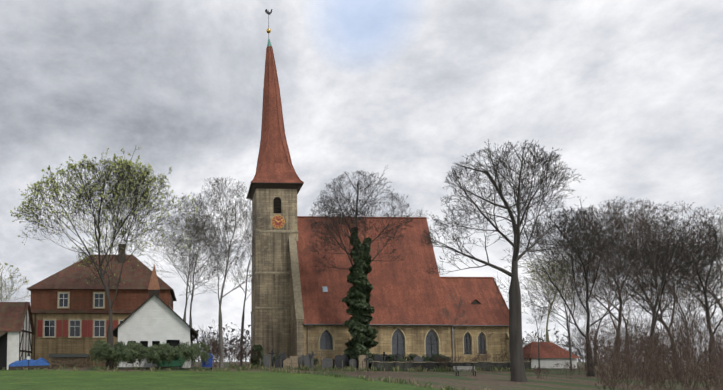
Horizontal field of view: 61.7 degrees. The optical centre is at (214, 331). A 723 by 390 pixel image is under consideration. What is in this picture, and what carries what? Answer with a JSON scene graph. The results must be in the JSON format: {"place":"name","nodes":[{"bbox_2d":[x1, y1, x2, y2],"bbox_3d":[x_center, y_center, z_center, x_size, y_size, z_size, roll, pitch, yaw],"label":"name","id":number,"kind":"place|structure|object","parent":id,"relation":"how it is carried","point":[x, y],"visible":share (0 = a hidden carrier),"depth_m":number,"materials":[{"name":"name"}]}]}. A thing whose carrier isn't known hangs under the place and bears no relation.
{"place":"outdoors","nodes":[
{"label":"outdoors","id":0,"kind":"place"},
{"bbox_2d":[128,340,179,347],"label":"windows","id":1,"kind":"structure","parent":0,"point":[173,343],"depth_m":57.52,"materials":[{"name":"black glass"}]},
{"bbox_2d":[0,362,722,389],"bbox_3d":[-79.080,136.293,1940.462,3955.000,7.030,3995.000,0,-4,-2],"label":"ground","id":2,"kind":"structure","parent":0,"point":[89,378],"depth_m":41.13,"materials":[{"name":"green plant"}]},
{"bbox_2d":[0,263,30,301],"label":"yellow tree","id":3,"kind":"object","parent":2,"relation":"on","point":[4,286],"visible":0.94,"depth_m":95.17,"materials":[{"name":"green plant"}]},
{"bbox_2d":[0,302,35,369],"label":"half timbered barn","id":4,"kind":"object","parent":2,"relation":"on","point":[12,321],"visible":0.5,"depth_m":59.22,"materials":[{"name":"white paint"}]},
{"bbox_2d":[19,301,32,360],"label":"barn timbers","id":5,"kind":"object","parent":4,"relation":"attached to","point":[22,350],"visible":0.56,"depth_m":61.09,"materials":[{"name":"black wood"}]},
{"bbox_2d":[8,358,49,369],"bbox_3d":[-17.991,3.235,56.613,3.953,1.291,1.250,0,-4,-2],"label":"blue tarp","id":6,"kind":"object","parent":2,"relation":"on","point":[42,363],"visible":0.81,"depth_m":56.02,"materials":[{"name":"blue plastic"}]},
{"bbox_2d":[49,354,89,368],"bbox_3d":[-14.184,2.989,56.739,3.865,1.457,1.260,0,-4,-2],"label":"woodpile","id":7,"kind":"object","parent":2,"relation":"on","point":[57,360],"visible":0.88,"depth_m":56.27,"materials":[{"name":"brown wood"}]},
{"bbox_2d":[26,244,176,367],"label":"sandstone house","id":8,"kind":"structure","parent":2,"relation":"on","point":[132,294],"depth_m":65.24,"materials":[{"name":"brown stone"}]},
{"bbox_2d":[34,314,35,359],"bbox_3d":[-20.142,1.002,64.652,0.100,5.902,0.100,0,-4,-2],"label":"downpipe","id":9,"kind":"object","parent":8,"relation":"attached to","point":[34,340],"visible":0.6,"depth_m":64.59,"materials":[{"name":"brown metal"}]},
{"bbox_2d":[37,292,123,337],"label":"house windows","id":10,"kind":"structure","parent":8,"relation":"in","point":[72,328],"depth_m":64.94,"materials":[{"name":"beige wood"}]},
{"bbox_2d":[88,359,116,366],"bbox_3d":[-11.016,3.063,57.897,3.296,1.051,0.070,0,-4,-2],"label":"picket fence","id":11,"kind":"object","parent":2,"relation":"on","point":[98,364],"visible":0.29,"depth_m":57.83,"materials":[{"name":"brown wood"}]},
{"bbox_2d":[10,145,198,368],"bbox_3d":[-10.069,-6.497,55.538,17.179,21.130,15.718,0,-4,-2],"label":"budding tree","id":12,"kind":"object","parent":2,"relation":"on","point":[122,191],"visible":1,"depth_m":53.64,"materials":[{"name":"green plant"}]},
{"bbox_2d":[89,339,211,369],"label":"shrubs by shed","id":13,"kind":"object","parent":2,"relation":"on","point":[118,352],"visible":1,"depth_m":51.63,"materials":[{"name":"green plant"}]},
{"bbox_2d":[117,295,190,367],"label":"white shed walls","id":14,"kind":"structure","parent":2,"relation":"on","point":[153,318],"depth_m":57.26,"materials":[{"name":"white paint"}]},
{"bbox_2d":[113,293,197,339],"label":"shed roof","id":15,"kind":"structure","parent":14,"relation":"on","point":[115,331],"depth_m":57.00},
{"bbox_2d":[148,264,159,296],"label":"small spire","id":16,"kind":"structure","parent":15,"relation":"on","point":[153,287],"depth_m":58.08,"materials":[{"name":"orange tile"}]},
{"bbox_2d":[190,329,198,343],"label":"shed brackets","id":17,"kind":"object","parent":14,"relation":"attached to","point":[192,337],"visible":0.67,"depth_m":60.25,"materials":[{"name":"black wood"}]},
{"bbox_2d":[156,356,184,366],"bbox_3d":[-4.283,2.574,55.992,3.870,1.702,1.920,0,-4,-2],"label":"green skip container","id":18,"kind":"object","parent":2,"relation":"on","point":[175,364],"visible":0.06,"depth_m":55.07,"materials":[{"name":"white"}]},
{"bbox_2d":[143,193,223,321],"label":"tree","id":19,"kind":"object","parent":2,"relation":"on","point":[192,265],"visible":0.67,"depth_m":68.02,"materials":[{"name":"grey plant"}]},
{"bbox_2d":[162,192,226,366],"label":"bare tree","id":20,"kind":"object","parent":2,"relation":"on","point":[192,295],"visible":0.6,"depth_m":71.48,"materials":[{"name":"grey plant"}]},
{"bbox_2d":[202,353,212,368],"bbox_3d":[-0.704,2.865,54.801,1.143,1.549,1.330,0,-4,-2],"label":"blue wheelie bin","id":21,"kind":"object","parent":2,"relation":"on","point":[210,361],"visible":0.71,"depth_m":54.20,"materials":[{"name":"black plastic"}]},
{"bbox_2d":[171,177,276,367],"bbox_3d":[1.025,-6.311,62.507,11.964,21.521,12.710,0,-4,-2],"label":"tree","id":22,"kind":"object","parent":2,"relation":"on","point":[225,252],"visible":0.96,"depth_m":62.35,"materials":[{"name":"plant"}]},
{"bbox_2d":[197,319,252,366],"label":"shrubs","id":23,"kind":"object","parent":2,"relation":"on","point":[203,339],"visible":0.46,"depth_m":77.45,"materials":[{"name":"brown plant"}]},
{"bbox_2d":[198,337,261,367],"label":"shrubs","id":24,"kind":"object","parent":2,"relation":"on","point":[231,351],"visible":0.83,"depth_m":67.87,"materials":[{"name":"grey plant"}]},
{"bbox_2d":[214,200,253,365],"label":"tree","id":25,"kind":"object","parent":2,"relation":"on","point":[242,322],"visible":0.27,"depth_m":80.07,"materials":[{"name":"grey plant"}]},
{"bbox_2d":[248,344,263,367],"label":"bush","id":26,"kind":"object","parent":2,"relation":"on","point":[259,347],"visible":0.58,"depth_m":69.81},
{"bbox_2d":[1,361,535,389],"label":"weeds and tufts","id":27,"kind":"object","parent":2,"relation":"on","point":[330,368],"visible":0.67,"depth_m":59.78,"materials":[{"name":"green plant"}]},
{"bbox_2d":[251,188,297,361],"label":"church tower","id":28,"kind":"structure","parent":2,"relation":"on","point":[270,329],"depth_m":75.20,"materials":[{"name":"beige stone"}]},
{"bbox_2d":[247,183,301,199],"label":"eaves cornice","id":29,"kind":"structure","parent":28,"relation":"attached to","point":[254,186],"depth_m":75.81,"materials":[{"name":"black wood"}]},
{"bbox_2d":[250,230,298,366],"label":"church tower string courses","id":30,"kind":"object","parent":28,"relation":"attached to","point":[281,231],"visible":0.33,"depth_m":75.10,"materials":[{"name":"beige stone"}]},
{"bbox_2d":[246,46,303,198],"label":"church spire","id":31,"kind":"structure","parent":28,"relation":"on","point":[275,167],"depth_m":77.54,"materials":[{"name":"tile"}]},
{"bbox_2d":[265,9,272,37],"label":"weather vane","id":32,"kind":"object","parent":31,"relation":"on","point":[268,30],"visible":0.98,"depth_m":80.41,"materials":[{"name":"metal"}]},
{"bbox_2d":[246,46,303,197],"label":"spire ridges","id":33,"kind":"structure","parent":31,"relation":"attached to","point":[269,115],"depth_m":78.63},
{"bbox_2d":[273,198,280,212],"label":"church tower louvres","id":34,"kind":"object","parent":28,"relation":"in","point":[277,205],"visible":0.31,"depth_m":76.26,"materials":[{"name":"black wood"}]},
{"bbox_2d":[272,215,284,227],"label":"clock face","id":35,"kind":"object","parent":28,"relation":"attached to","point":[278,218],"visible":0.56,"depth_m":75.65},
{"bbox_2d":[289,249,303,357],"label":"church gables","id":36,"kind":"object","parent":2,"relation":"on","point":[297,337],"visible":0.15,"depth_m":71.23,"materials":[{"name":"beige stone"}]},
{"bbox_2d":[289,236,303,319],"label":"church gable coping","id":37,"kind":"object","parent":36,"relation":"on","point":[299,312],"visible":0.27,"depth_m":72.34,"materials":[{"name":"beige stone"}]},
{"bbox_2d":[229,357,372,370],"bbox_3d":[9.264,3.594,61.442,15.398,1.706,0.080,0,-4,-2],"label":"churchyard fence","id":38,"kind":"object","parent":2,"relation":"on","point":[307,360],"visible":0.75,"depth_m":61.44,"materials":[{"name":"black metal"}]},
{"bbox_2d":[263,350,422,370],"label":"gravestones","id":39,"kind":"object","parent":2,"relation":"on","point":[282,360],"visible":0.58,"depth_m":63.78,"materials":[{"name":"grey stone"}]},
{"bbox_2d":[304,166,413,274],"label":"ivy clad tree","id":40,"kind":"object","parent":2,"relation":"on","point":[332,218],"visible":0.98,"depth_m":65.20,"materials":[{"name":"brown plant"}]},
{"bbox_2d":[341,227,377,368],"bbox_3d":[16.490,-3.619,65.585,3.928,16.788,4.103,0,-4,-2],"label":"ivy on trunk","id":41,"kind":"object","parent":2,"relation":"on","point":[360,310],"visible":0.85,"depth_m":65.00,"materials":[{"name":"green plant"}]},
{"bbox_2d":[273,353,451,364],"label":"bushes","id":42,"kind":"object","parent":2,"relation":"on","point":[389,358],"visible":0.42,"depth_m":66.67,"materials":[{"name":"green plant"}]},
{"bbox_2d":[386,196,427,222],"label":"tree","id":43,"kind":"object","parent":2,"relation":"on","point":[410,209],"visible":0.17,"depth_m":94.82,"materials":[{"name":"grey plant"}]},
{"bbox_2d":[371,361,530,370],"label":"churchyard wall","id":44,"kind":"structure","parent":2,"relation":"on","point":[482,365],"depth_m":61.88,"materials":[{"name":"grey stone"}]},
{"bbox_2d":[441,294,468,361],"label":"small tree","id":45,"kind":"object","parent":2,"relation":"on","point":[456,319],"visible":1,"depth_m":68.32,"materials":[{"name":"brown plant"}]},
{"bbox_2d":[193,322,722,361],"bbox_3d":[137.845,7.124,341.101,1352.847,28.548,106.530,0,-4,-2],"label":"shrubs","id":46,"kind":"object","parent":2,"relation":"on","point":[232,347],"depth_m":329.04,"materials":[{"name":"grey plant"}]},
{"bbox_2d":[453,366,475,375],"bbox_3d":[21.985,3.522,50.554,1.917,0.910,0.515,0,-4,-2],"label":"bench","id":47,"kind":"object","parent":2,"relation":"on","point":[464,367],"visible":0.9,"depth_m":50.77,"materials":[{"name":"grey wood"}]},
{"bbox_2d":[440,278,508,324],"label":"roof","id":48,"kind":"structure","parent":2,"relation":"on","point":[486,311],"depth_m":74.79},
{"bbox_2d":[470,299,480,303],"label":"roof dormer","id":49,"kind":"object","parent":48,"relation":"on","point":[476,301],"visible":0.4,"depth_m":74.52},
{"bbox_2d":[435,348,534,371],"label":"churchyard shrubs","id":50,"kind":"object","parent":2,"relation":"on","point":[447,361],"visible":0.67,"depth_m":63.73,"materials":[{"name":"plant"}]},
{"bbox_2d":[421,139,584,381],"bbox_3d":[21.676,-4.854,42.669,12.230,18.058,10.148,0,-4,-2],"label":"tree","id":51,"kind":"object","parent":2,"relation":"on","point":[517,369],"visible":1,"depth_m":42.13,"materials":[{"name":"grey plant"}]},
{"bbox_2d":[523,291,551,366],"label":"small tree","id":52,"kind":"object","parent":2,"relation":"on","point":[534,316],"visible":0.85,"depth_m":70.39,"materials":[{"name":"brown plant"}]},
{"bbox_2d":[520,248,573,341],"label":"yellow willow tree","id":53,"kind":"object","parent":2,"relation":"on","point":[552,295],"visible":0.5,"depth_m":85.25,"materials":[{"name":"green plant"}]},
{"bbox_2d":[523,342,579,367],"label":"small house","id":54,"kind":"structure","parent":2,"relation":"on","point":[553,354],"depth_m":72.60,"materials":[{"name":"white paint"}]},
{"bbox_2d":[522,326,601,364],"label":"shrubs","id":55,"kind":"object","parent":2,"relation":"on","point":[575,350],"visible":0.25,"depth_m":82.21,"materials":[{"name":"brown plant"}]},
{"bbox_2d":[545,268,590,369],"bbox_3d":[39.990,-1.127,64.575,4.539,12.055,3.993,2,-5,-31],"label":"small tree","id":56,"kind":"object","parent":2,"relation":"on","point":[583,299],"visible":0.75,"depth_m":64.47,"materials":[{"name":"brown plant"}]},
{"bbox_2d":[538,251,600,350],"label":"tree group","id":57,"kind":"object","parent":2,"relation":"on","point":[566,312],"visible":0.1,"depth_m":102.40,"materials":[{"name":"brown plant"}]},
{"bbox_2d":[492,197,666,375],"bbox_3d":[31.409,-3.628,49.857,12.731,16.027,11.503,0,-4,-2],"label":"tree group","id":58,"kind":"object","parent":2,"relation":"on","point":[579,253],"visible":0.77,"depth_m":49.23,"materials":[{"name":"brown plant"}]},
{"bbox_2d":[554,250,632,365],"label":"tree group","id":59,"kind":"object","parent":2,"relation":"on","point":[595,300],"visible":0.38,"depth_m":85.30,"materials":[{"name":"brown plant"}]},
{"bbox_2d":[544,216,659,360],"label":"tree group","id":60,"kind":"object","parent":2,"relation":"on","point":[616,308],"visible":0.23,"depth_m":97.63,"materials":[{"name":"brown plant"}]},
{"bbox_2d":[542,197,695,370],"bbox_3d":[45.236,-5.081,64.641,14.390,20.026,13.225,0,-4,-2],"label":"tree group","id":61,"kind":"object","parent":2,"relation":"on","point":[615,207],"visible":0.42,"depth_m":64.35,"materials":[{"name":"brown plant"}]},
{"bbox_2d":[531,281,722,389],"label":"bushes","id":62,"kind":"object","parent":2,"relation":"on","point":[632,324],"depth_m":43.59,"materials":[{"name":"brown plant"}]},
{"bbox_2d":[609,236,685,360],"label":"tree group","id":63,"kind":"object","parent":2,"relation":"on","point":[652,290],"visible":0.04,"depth_m":79.76,"materials":[{"name":"brown plant"}]},
{"bbox_2d":[581,198,722,373],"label":"tree group","id":64,"kind":"object","parent":2,"relation":"on","point":[644,221],"visible":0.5,"depth_m":57.29,"materials":[{"name":"brown plant"}]},
{"bbox_2d":[585,346,722,389],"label":"shrubs","id":65,"kind":"object","parent":2,"relation":"on","point":[662,372],"visible":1,"depth_m":21.34,"materials":[{"name":"plant"}]},
{"bbox_2d":[587,215,722,376],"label":"tree group","id":66,"kind":"object","parent":2,"relation":"on","point":[666,257],"visible":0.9,"depth_m":47.27,"materials":[{"name":"brown plant"}]},
{"bbox_2d":[629,207,722,310],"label":"tree group","id":67,"kind":"object","parent":2,"relation":"on","point":[713,291],"visible":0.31,"depth_m":54.41,"materials":[{"name":"brown plant"}]},
{"bbox_2d":[634,216,722,363],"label":"tree group","id":68,"kind":"object","parent":2,"relation":"on","point":[679,278],"visible":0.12,"depth_m":92.51,"materials":[{"name":"brown plant"}]},
{"bbox_2d":[647,215,722,378],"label":"tree group","id":69,"kind":"object","parent":2,"relation":"on","point":[705,289],"visible":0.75,"depth_m":46.04,"materials":[{"name":"brown plant"}]},
{"bbox_2d":[669,237,722,324],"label":"tree group","id":70,"kind":"object","parent":2,"relation":"on","point":[703,284],"visible":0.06,"depth_m":75.31,"materials":[{"name":"brown plant"}]},
{"bbox_2d":[0,0,722,361],"label":"sky","id":71,"kind":"structure","parent":0,"point":[630,92],"materials":[{"name":"grey"}]},
{"bbox_2d":[296,218,451,325],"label":"church roof","id":72,"kind":"structure","parent":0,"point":[407,290],"depth_m":73.10,"materials":[{"name":"red tile"}]},
{"bbox_2d":[297,216,426,218],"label":"roof ridge","id":73,"kind":"structure","parent":72,"relation":"on","point":[366,217],"depth_m":77.58,"materials":[{"name":"tile"}]},
{"bbox_2d":[304,324,508,353],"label":"church gutters","id":74,"kind":"object","parent":72,"relation":"attached to","point":[404,325],"visible":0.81,"depth_m":69.68,"materials":[{"name":"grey metal"}]},
{"bbox_2d":[304,326,450,363],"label":"church nave walls","id":75,"kind":"structure","parent":0,"point":[415,336],"depth_m":69.96,"materials":[{"name":"beige stone"}]},
{"bbox_2d":[320,329,484,358],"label":"window frames","id":76,"kind":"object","parent":75,"relation":"in","point":[326,337],"visible":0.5,"depth_m":70.38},
{"bbox_2d":[326,335,481,356],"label":"window panes","id":77,"kind":"structure","parent":76,"relation":"attached to","point":[431,346],"depth_m":70.33,"materials":[{"name":"grey glass"}]},
{"bbox_2d":[319,327,487,359],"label":"window surrounds","id":78,"kind":"object","parent":75,"relation":"attached to","point":[405,341],"visible":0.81,"depth_m":70.17,"materials":[{"name":"beige stone"}]},
{"bbox_2d":[440,277,508,311],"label":"roof trim","id":79,"kind":"structure","parent":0,"point":[482,277],"depth_m":77.28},
{"bbox_2d":[450,327,508,361],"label":"church choir walls","id":80,"kind":"structure","parent":0,"point":[497,339],"depth_m":72.55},
{"bbox_2d":[452,326,453,361],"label":"downspout","id":81,"kind":"object","parent":80,"relation":"attached to","point":[452,343],"visible":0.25,"depth_m":72.28,"materials":[{"name":"silver metal"}]},
{"bbox_2d":[450,326,509,361],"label":"church choir trim","id":82,"kind":"structure","parent":80,"relation":"attached to","point":[507,348],"depth_m":72.56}
]}

